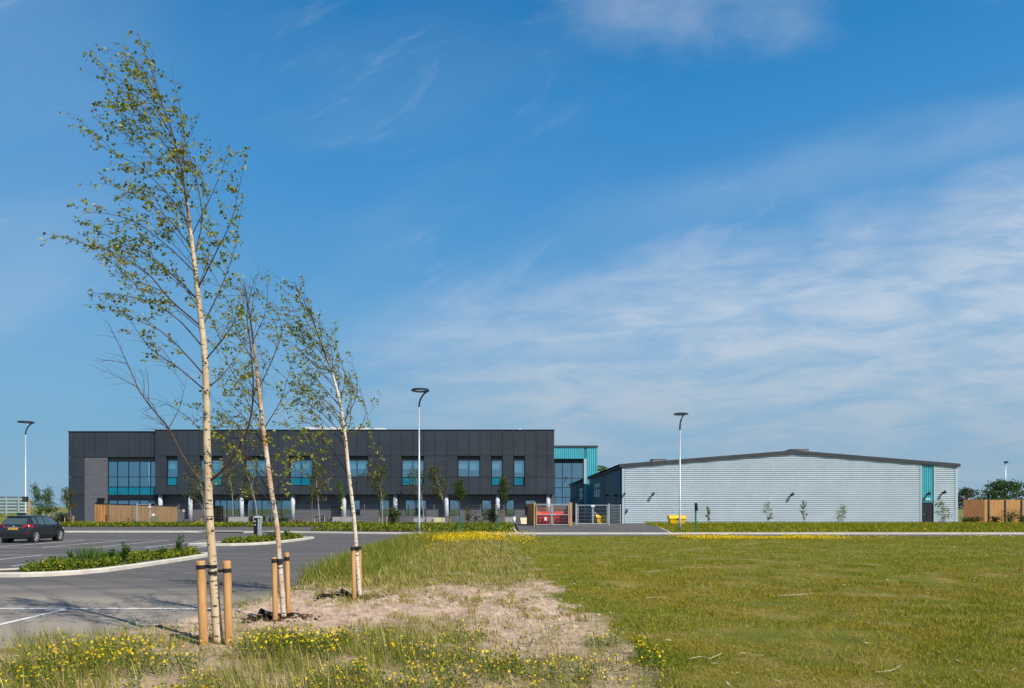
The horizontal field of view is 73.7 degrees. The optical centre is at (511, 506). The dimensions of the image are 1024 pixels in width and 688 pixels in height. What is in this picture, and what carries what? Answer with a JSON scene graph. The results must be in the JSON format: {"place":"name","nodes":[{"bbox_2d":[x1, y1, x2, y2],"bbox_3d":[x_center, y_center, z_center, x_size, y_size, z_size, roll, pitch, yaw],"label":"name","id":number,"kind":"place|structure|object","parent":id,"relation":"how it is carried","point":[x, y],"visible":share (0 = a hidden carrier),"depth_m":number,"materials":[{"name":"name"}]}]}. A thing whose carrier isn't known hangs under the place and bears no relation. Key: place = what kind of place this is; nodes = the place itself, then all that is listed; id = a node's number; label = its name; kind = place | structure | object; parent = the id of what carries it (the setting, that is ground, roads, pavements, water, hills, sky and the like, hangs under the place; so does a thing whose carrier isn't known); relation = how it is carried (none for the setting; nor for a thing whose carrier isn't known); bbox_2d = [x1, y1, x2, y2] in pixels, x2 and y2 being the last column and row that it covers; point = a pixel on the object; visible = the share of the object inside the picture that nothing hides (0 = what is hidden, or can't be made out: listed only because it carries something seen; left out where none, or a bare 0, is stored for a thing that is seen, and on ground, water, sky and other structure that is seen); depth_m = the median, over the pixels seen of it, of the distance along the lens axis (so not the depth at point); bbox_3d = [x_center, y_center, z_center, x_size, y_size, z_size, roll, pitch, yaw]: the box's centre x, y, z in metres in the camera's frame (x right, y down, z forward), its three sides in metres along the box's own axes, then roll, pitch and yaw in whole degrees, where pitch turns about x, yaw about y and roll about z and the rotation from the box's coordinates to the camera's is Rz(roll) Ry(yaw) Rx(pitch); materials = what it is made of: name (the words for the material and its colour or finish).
{"place":"outdoors","nodes":[
{"label":"outdoors","id":0,"kind":"place"},
{"bbox_2d":[0,511,68,521],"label":"grass bank","id":1,"kind":"structure","parent":0,"point":[32,512],"depth_m":82.81,"materials":[{"name":"plant"}]},
{"bbox_2d":[0,496,27,515],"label":"rail fence","id":2,"kind":"object","parent":1,"relation":"on","point":[6,503],"visible":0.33,"depth_m":79.16,"materials":[{"name":"metal"}]},
{"bbox_2d":[64,527,332,531],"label":"pavement","id":3,"kind":"structure","parent":0,"point":[242,529],"depth_m":56.98,"materials":[{"name":"concrete"}]},
{"bbox_2d":[62,525,514,532],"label":"planting bed","id":4,"kind":"object","parent":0,"point":[283,526],"visible":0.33,"depth_m":62.08,"materials":[{"name":"green plant"}]},
{"bbox_2d":[17,421,34,514],"bbox_3d":[-45.928,-3.071,64.509,1.390,9.982,1.390,0,0,0],"label":"street lamp","id":5,"kind":"object","parent":4,"relation":"on","point":[29,422],"visible":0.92,"depth_m":64.45,"materials":[{"name":"metal"}]},
{"bbox_2d":[43,511,65,521],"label":"hedge shrub","id":6,"kind":"object","parent":4,"relation":"on","point":[55,517],"visible":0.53,"depth_m":67.72,"materials":[{"name":"green plant"}]},
{"bbox_2d":[53,512,74,522],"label":"hedge shrub","id":7,"kind":"object","parent":4,"relation":"on","point":[62,518],"visible":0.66,"depth_m":68.06,"materials":[{"name":"green plant"}]},
{"bbox_2d":[59,487,77,521],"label":"young tree","id":8,"kind":"object","parent":4,"relation":"on","point":[67,496],"visible":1,"depth_m":66.96,"materials":[{"name":"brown plant"}]},
{"bbox_2d":[175,459,205,521],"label":"young tree","id":9,"kind":"object","parent":4,"relation":"on","point":[194,491],"visible":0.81,"depth_m":65.39,"materials":[{"name":"green plant"}]},
{"bbox_2d":[233,462,259,513],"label":"young tree","id":10,"kind":"object","parent":4,"relation":"on","point":[245,484],"visible":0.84,"depth_m":65.45,"materials":[{"name":"green plant"}]},
{"bbox_2d":[57,520,514,531],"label":"bed plants","id":11,"kind":"object","parent":4,"relation":"on","point":[428,527],"visible":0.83,"depth_m":58.42,"materials":[{"name":"green plant"}]},
{"bbox_2d":[304,465,326,521],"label":"young tree","id":12,"kind":"object","parent":4,"relation":"on","point":[317,487],"visible":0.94,"depth_m":65.41,"materials":[{"name":"green plant"}]},
{"bbox_2d":[366,460,390,523],"bbox_3d":[-12.650,-1.451,64.853,2.351,6.505,3.347,0,0,0],"label":"young tree","id":13,"kind":"object","parent":4,"relation":"on","point":[376,485],"visible":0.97,"depth_m":64.76,"materials":[{"name":"green plant"}]},
{"bbox_2d":[387,507,401,522],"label":"shrub","id":14,"kind":"object","parent":4,"relation":"on","point":[393,515],"visible":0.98,"depth_m":67.06,"materials":[{"name":"green plant"}]},
{"bbox_2d":[411,388,428,531],"bbox_3d":[-6.431,-3.206,47.913,1.270,10.092,1.270,0,0,0],"label":"street lamp","id":15,"kind":"object","parent":4,"relation":"on","point":[417,391],"visible":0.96,"depth_m":47.85,"materials":[{"name":"metal"}]},
{"bbox_2d":[423,465,449,523],"bbox_3d":[-7.147,-1.150,64.793,2.548,5.907,2.121,0,0,26],"label":"young tree","id":16,"kind":"object","parent":4,"relation":"on","point":[437,477],"visible":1,"depth_m":64.79,"materials":[{"name":"green plant"}]},
{"bbox_2d":[451,479,467,515],"bbox_3d":[-4.892,-0.517,63.907,1.810,4.635,1.481,0,0,-25],"label":"young tree","id":17,"kind":"object","parent":4,"relation":"on","point":[459,489],"visible":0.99,"depth_m":63.85,"materials":[{"name":"green plant"}]},
{"bbox_2d":[463,507,475,524],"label":"shrub","id":18,"kind":"object","parent":4,"relation":"on","point":[468,516],"visible":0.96,"depth_m":66.68,"materials":[{"name":"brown plant"}]},
{"bbox_2d":[483,505,504,524],"bbox_3d":[-1.692,0.788,65.091,2.106,2.079,1.784,0,0,-15],"label":"shrub","id":19,"kind":"object","parent":4,"relation":"on","point":[492,515],"visible":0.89,"depth_m":64.95,"materials":[{"name":"green plant"}]},
{"bbox_2d":[495,475,509,522],"bbox_3d":[-0.883,-0.621,64.061,1.561,4.842,1.779,0,0,0],"label":"young tree","id":20,"kind":"object","parent":4,"relation":"on","point":[503,483],"visible":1,"depth_m":63.91,"materials":[{"name":"green plant"}]},
{"bbox_2d":[68,427,554,523],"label":"office building","id":21,"kind":"structure","parent":0,"point":[122,467],"depth_m":75.20,"materials":[{"name":"black metal"}]},
{"bbox_2d":[108,457,156,494],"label":"window","id":22,"kind":"structure","parent":21,"relation":"in","point":[126,475],"depth_m":75.41,"materials":[{"name":"blue glass"}]},
{"bbox_2d":[108,500,156,504],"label":"window","id":23,"kind":"structure","parent":21,"relation":"in","point":[153,502],"depth_m":75.41,"materials":[{"name":"blue glass"}]},
{"bbox_2d":[167,456,176,485],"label":"window","id":24,"kind":"structure","parent":21,"relation":"in","point":[171,460],"depth_m":75.25,"materials":[{"name":"blue glass"}]},
{"bbox_2d":[201,456,221,485],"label":"window","id":25,"kind":"structure","parent":21,"relation":"in","point":[215,468],"depth_m":75.25,"materials":[{"name":"blue glass"}]},
{"bbox_2d":[214,500,238,522],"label":"window","id":26,"kind":"structure","parent":21,"relation":"in","point":[229,504],"depth_m":76.23,"materials":[{"name":"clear glass"}]},
{"bbox_2d":[245,456,265,476],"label":"window","id":27,"kind":"structure","parent":21,"relation":"in","point":[261,459],"depth_m":75.25,"materials":[{"name":"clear glass"}]},
{"bbox_2d":[245,500,290,521],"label":"window","id":28,"kind":"structure","parent":21,"relation":"in","point":[283,514],"depth_m":76.23,"materials":[{"name":"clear glass"}]},
{"bbox_2d":[290,456,311,485],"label":"window","id":29,"kind":"structure","parent":21,"relation":"in","point":[300,481],"depth_m":75.25,"materials":[{"name":"blue glass"}]},
{"bbox_2d":[351,500,359,514],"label":"window","id":30,"kind":"structure","parent":21,"relation":"in","point":[356,502],"depth_m":76.23,"materials":[{"name":"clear glass"}]},
{"bbox_2d":[346,456,367,476],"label":"window","id":31,"kind":"structure","parent":21,"relation":"in","point":[358,464],"depth_m":75.25,"materials":[{"name":"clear glass"}]},
{"bbox_2d":[379,500,388,514],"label":"window","id":32,"kind":"structure","parent":21,"relation":"in","point":[385,505],"depth_m":76.23,"materials":[{"name":"blue glass"}]},
{"bbox_2d":[402,456,423,485],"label":"window","id":33,"kind":"structure","parent":21,"relation":"in","point":[407,464],"depth_m":75.25,"materials":[{"name":"blue glass"}]},
{"bbox_2d":[405,500,425,514],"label":"window","id":34,"kind":"structure","parent":21,"relation":"in","point":[408,503],"depth_m":76.23,"materials":[{"name":"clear glass"}]},
{"bbox_2d":[449,500,458,514],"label":"window","id":35,"kind":"structure","parent":21,"relation":"in","point":[452,503],"depth_m":76.23,"materials":[{"name":"blue glass"}]},
{"bbox_2d":[458,456,479,476],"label":"window","id":36,"kind":"structure","parent":21,"relation":"in","point":[468,466],"depth_m":75.25,"materials":[{"name":"blue glass"}]},
{"bbox_2d":[482,500,491,514],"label":"window","id":37,"kind":"structure","parent":21,"relation":"in","point":[486,503],"depth_m":76.23,"materials":[{"name":"blue glass"}]},
{"bbox_2d":[491,456,501,485],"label":"window","id":38,"kind":"structure","parent":21,"relation":"in","point":[496,461],"depth_m":75.25,"materials":[{"name":"blue glass"}]},
{"bbox_2d":[505,500,513,514],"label":"window","id":39,"kind":"structure","parent":21,"relation":"in","point":[509,503],"depth_m":76.23,"materials":[{"name":"blue glass"}]},
{"bbox_2d":[514,456,524,485],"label":"window","id":40,"kind":"structure","parent":21,"relation":"in","point":[519,461],"depth_m":75.25,"materials":[{"name":"blue glass"}]},
{"bbox_2d":[0,536,910,687],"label":"verge","id":41,"kind":"structure","parent":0,"point":[768,634],"depth_m":9.48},
{"bbox_2d":[39,31,279,643],"bbox_3d":[-4.685,-2.259,9.102,3.363,8.191,1.749,0,0,0],"label":"birch tree","id":42,"kind":"object","parent":41,"relation":"on","point":[216,619],"visible":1,"depth_m":9.06,"materials":[{"name":"green plant"}]},
{"bbox_2d":[196,560,216,645],"bbox_3d":[-4.051,1.307,9.037,0.148,1.191,0.240,0,0,40],"label":"tree stake","id":43,"kind":"object","parent":41,"relation":"on","point":[201,566],"visible":0.96,"depth_m":8.96,"materials":[{"name":"brown wood"}]},
{"bbox_2d":[208,560,232,645],"bbox_3d":[-3.862,1.306,9.035,0.383,1.191,0.120,0,0,18],"label":"tree stake","id":44,"kind":"object","parent":41,"relation":"on","point":[227,596],"visible":0.91,"depth_m":8.96,"materials":[{"name":"brown wood"}]},
{"bbox_2d":[187,262,315,616],"bbox_3d":[-4.238,-1.130,11.019,2.081,5.926,1.878,0,0,0],"label":"birch tree","id":45,"kind":"object","parent":41,"relation":"on","point":[268,474],"visible":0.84,"depth_m":10.97,"materials":[{"name":"green plant"}]},
{"bbox_2d":[271,557,281,620],"bbox_3d":[-3.775,1.354,10.933,0.104,1.094,0.165,0,0,21],"label":"tree stake","id":46,"kind":"object","parent":41,"relation":"in","point":[274,560],"visible":0.94,"depth_m":10.87,"materials":[{"name":"brown wood"}]},
{"bbox_2d":[277,552,290,612],"bbox_3d":[-3.733,1.329,11.146,0.112,1.144,0.395,0,0,8],"label":"tree stake","id":47,"kind":"object","parent":41,"relation":"in","point":[286,559],"visible":0.9,"depth_m":11.27,"materials":[{"name":"brown wood"}]},
{"bbox_2d":[238,593,391,623],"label":"mulch","id":48,"kind":"object","parent":41,"relation":"on","point":[289,615],"visible":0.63,"depth_m":11.10,"materials":[{"name":"brown soil"}]},
{"bbox_2d":[256,270,384,595],"bbox_3d":[-3.850,-1.499,13.720,2.938,6.644,1.648,0,0,0],"label":"birch tree","id":49,"kind":"object","parent":41,"relation":"on","point":[341,416],"visible":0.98,"depth_m":13.67,"materials":[{"name":"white plant"}]},
{"bbox_2d":[0,614,689,687],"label":"flower stems","id":50,"kind":"object","parent":41,"relation":"on","point":[268,645],"visible":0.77,"depth_m":7.48,"materials":[{"name":"green plant"}]},
{"bbox_2d":[351,546,358,598],"bbox_3d":[-3.133,1.342,13.584,0.116,1.118,0.263,0,0,0],"label":"tree stake","id":51,"kind":"object","parent":41,"relation":"in","point":[353,569],"visible":0.93,"depth_m":13.46,"materials":[{"name":"brown wood"}]},
{"bbox_2d":[355,546,361,590],"bbox_3d":[-3.134,1.352,13.894,0.093,1.097,0.495,0,0,-3],"label":"tree stake","id":52,"kind":"object","parent":41,"relation":"in","point":[360,558],"visible":0.52,"depth_m":14.07,"materials":[{"name":"brown wood"}]},
{"bbox_2d":[66,580,658,687],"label":"pebbles","id":53,"kind":"object","parent":41,"relation":"on","point":[456,608],"visible":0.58,"depth_m":11.68,"materials":[{"name":"beige gravel"}]},
{"bbox_2d":[0,528,1023,687],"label":"tall grass","id":54,"kind":"structure","parent":41,"relation":"on","point":[377,566],"depth_m":9.70,"materials":[{"name":"green plant"}]},
{"bbox_2d":[0,507,962,679],"bbox_3d":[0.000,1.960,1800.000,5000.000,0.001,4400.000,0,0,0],"label":"ground","id":55,"kind":"structure","parent":0,"point":[960,512],"depth_m":363.25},
{"bbox_2d":[0,513,1023,532],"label":"strip grass","id":56,"kind":"structure","parent":55,"relation":"on","point":[937,526],"depth_m":56.66,"materials":[{"name":"green plant"}]},
{"bbox_2d":[554,446,597,518],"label":"link building","id":57,"kind":"structure","parent":55,"relation":"on","point":[575,467],"depth_m":104.90,"materials":[{"name":"teal metal"}]},
{"bbox_2d":[554,459,582,517],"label":"window","id":58,"kind":"structure","parent":57,"relation":"in","point":[568,473],"depth_m":104.90,"materials":[{"name":"blue glass"}]},
{"bbox_2d":[958,487,984,509],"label":"broad tree","id":59,"kind":"object","parent":55,"relation":"on","point":[966,493],"visible":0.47,"depth_m":89.63,"materials":[{"name":"green plant"}]},
{"bbox_2d":[975,479,1023,499],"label":"broad tree","id":60,"kind":"object","parent":55,"relation":"on","point":[998,486],"visible":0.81,"depth_m":85.28,"materials":[{"name":"green plant"}]},
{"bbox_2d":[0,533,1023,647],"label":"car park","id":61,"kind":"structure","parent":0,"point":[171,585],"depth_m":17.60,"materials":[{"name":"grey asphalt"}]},
{"bbox_2d":[0,513,64,542],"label":"parked car","id":62,"kind":"object","parent":61,"relation":"on","point":[33,528],"visible":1,"depth_m":35.95,"materials":[{"name":"grey paint"}]},
{"bbox_2d":[0,553,203,571],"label":"island soil","id":63,"kind":"structure","parent":61,"relation":"on","point":[155,559],"depth_m":20.03,"materials":[{"name":"brown soil"}]},
{"bbox_2d":[71,543,104,564],"bbox_3d":[-12.867,1.446,20.661,0.862,0.747,1.034,0,0,36],"label":"iris clump","id":64,"kind":"object","parent":63,"relation":"on","point":[91,554],"visible":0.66,"depth_m":20.56,"materials":[{"name":"green plant"}]},
{"bbox_2d":[17,544,201,571],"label":"island plants","id":65,"kind":"object","parent":63,"relation":"on","point":[62,564],"visible":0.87,"depth_m":20.69,"materials":[{"name":"green plant"}]},
{"bbox_2d":[102,549,117,559],"bbox_3d":[-12.652,1.567,21.486,0.462,0.528,0.354,0,0,-36],"label":"weed plant","id":66,"kind":"object","parent":63,"relation":"on","point":[112,553],"visible":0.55,"depth_m":21.49,"materials":[{"name":"green plant"}]},
{"bbox_2d":[120,541,130,561],"bbox_3d":[-12.600,1.463,22.279,0.323,0.736,0.444,0,0,-38],"label":"weed plant","id":67,"kind":"object","parent":63,"relation":"on","point":[125,551],"visible":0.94,"depth_m":22.24,"materials":[{"name":"green plant"}]},
{"bbox_2d":[175,534,184,555],"bbox_3d":[-12.100,1.411,24.799,0.373,0.840,0.386,0,0,0],"label":"weed plant","id":68,"kind":"object","parent":63,"relation":"on","point":[178,545],"visible":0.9,"depth_m":24.79,"materials":[{"name":"green plant"}]},
{"bbox_2d":[0,552,207,576],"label":"kerb","id":69,"kind":"structure","parent":61,"relation":"on","point":[86,571],"depth_m":19.70,"materials":[{"name":"concrete"}]},
{"bbox_2d":[0,555,210,624],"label":"road markings","id":70,"kind":"object","parent":61,"relation":"on","point":[75,608],"visible":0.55,"depth_m":12.72,"materials":[{"name":"white paint"}]},
{"bbox_2d":[19,582,305,646],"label":"kerb","id":71,"kind":"structure","parent":61,"relation":"on","point":[188,617],"depth_m":11.41,"materials":[{"name":"concrete"}]},
{"bbox_2d":[188,536,313,545],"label":"kerb","id":72,"kind":"structure","parent":61,"relation":"on","point":[245,544],"depth_m":33.78,"materials":[{"name":"concrete"}]},
{"bbox_2d":[65,531,1023,533],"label":"kerb","id":73,"kind":"structure","parent":61,"relation":"on","point":[488,533],"depth_m":47.48,"materials":[{"name":"concrete"}]},
{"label":"island soil","id":74,"kind":"structure","parent":61,"relation":"on","visible":0},
{"bbox_2d":[253,516,261,535],"bbox_3d":[-14.016,1.153,37.610,0.380,1.314,0.260,0,0,0],"label":"charging post","id":75,"kind":"object","parent":74,"relation":"on","point":[257,525],"visible":0.71,"depth_m":37.50,"materials":[{"name":"metal"}]},
{"bbox_2d":[221,532,303,542],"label":"island plants","id":76,"kind":"object","parent":74,"relation":"on","point":[255,538],"visible":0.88,"depth_m":34.96,"materials":[{"name":"green plant"}]},
{"bbox_2d":[0,0,1023,506],"label":"sky","id":77,"kind":"structure","parent":0,"point":[775,225],"materials":[{"name":"blue"}]},
{"bbox_2d":[516,519,672,532],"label":"driveway","id":78,"kind":"structure","parent":0,"point":[610,528],"depth_m":56.86,"materials":[{"name":"asphalt"}]},
{"bbox_2d":[537,512,549,523],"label":"waste bin","id":79,"kind":"object","parent":78,"relation":"on","point":[540,519],"visible":0.56,"depth_m":65.82,"materials":[{"name":"red paint"}]},
{"bbox_2d":[527,503,571,525],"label":"bin store","id":80,"kind":"structure","parent":78,"relation":"on","point":[532,514],"depth_m":64.90,"materials":[{"name":"metal"}]},
{"bbox_2d":[553,512,567,523],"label":"waste bin","id":81,"kind":"object","parent":78,"relation":"on","point":[560,519],"visible":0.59,"depth_m":65.83,"materials":[{"name":"red paint"}]},
{"bbox_2d":[575,504,609,524],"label":"driveway gate","id":82,"kind":"structure","parent":78,"relation":"on","point":[608,514],"depth_m":67.97,"materials":[{"name":"metal"}]},
{"bbox_2d":[595,514,610,522],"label":"grit bin","id":83,"kind":"object","parent":78,"relation":"on","point":[601,518],"visible":0.67,"depth_m":74.86,"materials":[{"name":"yellow plastic"}]},
{"bbox_2d":[610,504,620,523],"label":"fence","id":84,"kind":"object","parent":78,"relation":"on","point":[619,513],"visible":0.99,"depth_m":71.45,"materials":[{"name":"metal"}]},
{"bbox_2d":[508,535,1023,687],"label":"lawn","id":85,"kind":"structure","parent":0,"point":[841,641],"depth_m":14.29,"materials":[{"name":"green plant"}]},
{"bbox_2d":[0,527,1022,687],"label":"wildflowers","id":86,"kind":"object","parent":85,"relation":"on","point":[503,535],"visible":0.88,"depth_m":8.16,"materials":[{"name":"yellow plant"}]},
{"bbox_2d":[646,521,1023,532],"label":"pavement","id":87,"kind":"structure","parent":0,"point":[847,532],"depth_m":47.84,"materials":[{"name":"concrete"}]},
{"bbox_2d":[667,515,685,523],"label":"grit bin","id":88,"kind":"object","parent":87,"relation":"on","point":[672,519],"visible":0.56,"depth_m":67.54,"materials":[{"name":"yellow plastic"}]},
{"bbox_2d":[674,412,687,529],"bbox_3d":[12.533,-2.548,50.639,1.070,8.776,1.070,0,0,0],"label":"street lamp","id":89,"kind":"object","parent":87,"relation":"on","point":[682,414],"visible":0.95,"depth_m":50.45,"materials":[{"name":"metal"}]},
{"bbox_2d":[587,449,960,523],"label":"sports hall","id":90,"kind":"structure","parent":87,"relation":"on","point":[740,487],"depth_m":72.91,"materials":[{"name":"silver metal"}]},
{"bbox_2d":[592,483,599,497],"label":"side window frame","id":91,"kind":"structure","parent":90,"relation":"in","point":[595,487],"depth_m":95.19,"materials":[{"name":"glass"}]},
{"bbox_2d":[922,502,932,521],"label":"door","id":92,"kind":"structure","parent":90,"relation":"in","point":[927,507],"depth_m":72.97,"materials":[{"name":"paint"}]},
{"bbox_2d":[930,499,952,521],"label":"sapling","id":93,"kind":"object","parent":87,"relation":"on","point":[942,509],"visible":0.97,"depth_m":69.51,"materials":[{"name":"green plant"}]},
{"bbox_2d":[963,499,1023,521],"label":"timber fence","id":94,"kind":"object","parent":87,"relation":"on","point":[983,509],"visible":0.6,"depth_m":76.00,"materials":[{"name":"wood"}]},
{"bbox_2d":[1001,508,1022,521],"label":"bush","id":95,"kind":"object","parent":87,"relation":"on","point":[1010,518],"visible":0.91,"depth_m":74.22,"materials":[{"name":"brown plant"}]},
{"label":"terrace paving","id":96,"kind":"structure","parent":0,"visible":0},
{"bbox_2d":[26,481,46,514],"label":"young tree","id":97,"kind":"object","parent":96,"relation":"on","point":[37,500],"visible":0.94,"depth_m":69.87,"materials":[{"name":"green plant"}]},
{"bbox_2d":[40,483,60,513],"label":"young tree","id":98,"kind":"object","parent":96,"relation":"on","point":[47,497],"visible":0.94,"depth_m":70.96,"materials":[{"name":"green plant"}]},
{"bbox_2d":[94,503,176,521],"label":"timber screen","id":99,"kind":"object","parent":96,"relation":"on","point":[102,512],"visible":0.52,"depth_m":70.19,"materials":[{"name":"wood"}]},
{"bbox_2d":[136,503,150,521],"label":"gate","id":100,"kind":"structure","parent":96,"relation":"on","point":[137,504],"depth_m":69.12,"materials":[{"name":"metal"}]},
{"bbox_2d":[228,517,247,521],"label":"planter box","id":101,"kind":"object","parent":96,"relation":"on","point":[243,519],"visible":0.61,"depth_m":72.58,"materials":[{"name":"grey concrete"}]},
{"bbox_2d":[222,469,236,516],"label":"young tree","id":102,"kind":"object","parent":101,"relation":"in","point":[228,480],"visible":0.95,"depth_m":73.04,"materials":[{"name":"green plant"}]},
{"bbox_2d":[109,504,526,523],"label":"fence","id":103,"kind":"object","parent":96,"relation":"on","point":[326,508],"visible":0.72,"depth_m":69.30,"materials":[{"name":"metal"}]},
{"bbox_2d":[332,517,351,521],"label":"planter box","id":104,"kind":"object","parent":96,"relation":"on","point":[349,519],"visible":0.41,"depth_m":72.58,"materials":[{"name":"grey concrete"}]},
{"bbox_2d":[333,480,346,513],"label":"young tree","id":105,"kind":"object","parent":104,"relation":"in","point":[341,498],"visible":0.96,"depth_m":73.47,"materials":[{"name":"green plant"}]},
{"bbox_2d":[415,518,425,522],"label":"planter box","id":106,"kind":"object","parent":96,"relation":"on","point":[421,520],"visible":0.4,"depth_m":72.88,"materials":[{"name":"grey concrete"}]},
{"bbox_2d":[403,462,425,517],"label":"young tree","id":107,"kind":"object","parent":106,"relation":"in","point":[421,497],"visible":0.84,"depth_m":73.17,"materials":[{"name":"green plant"}]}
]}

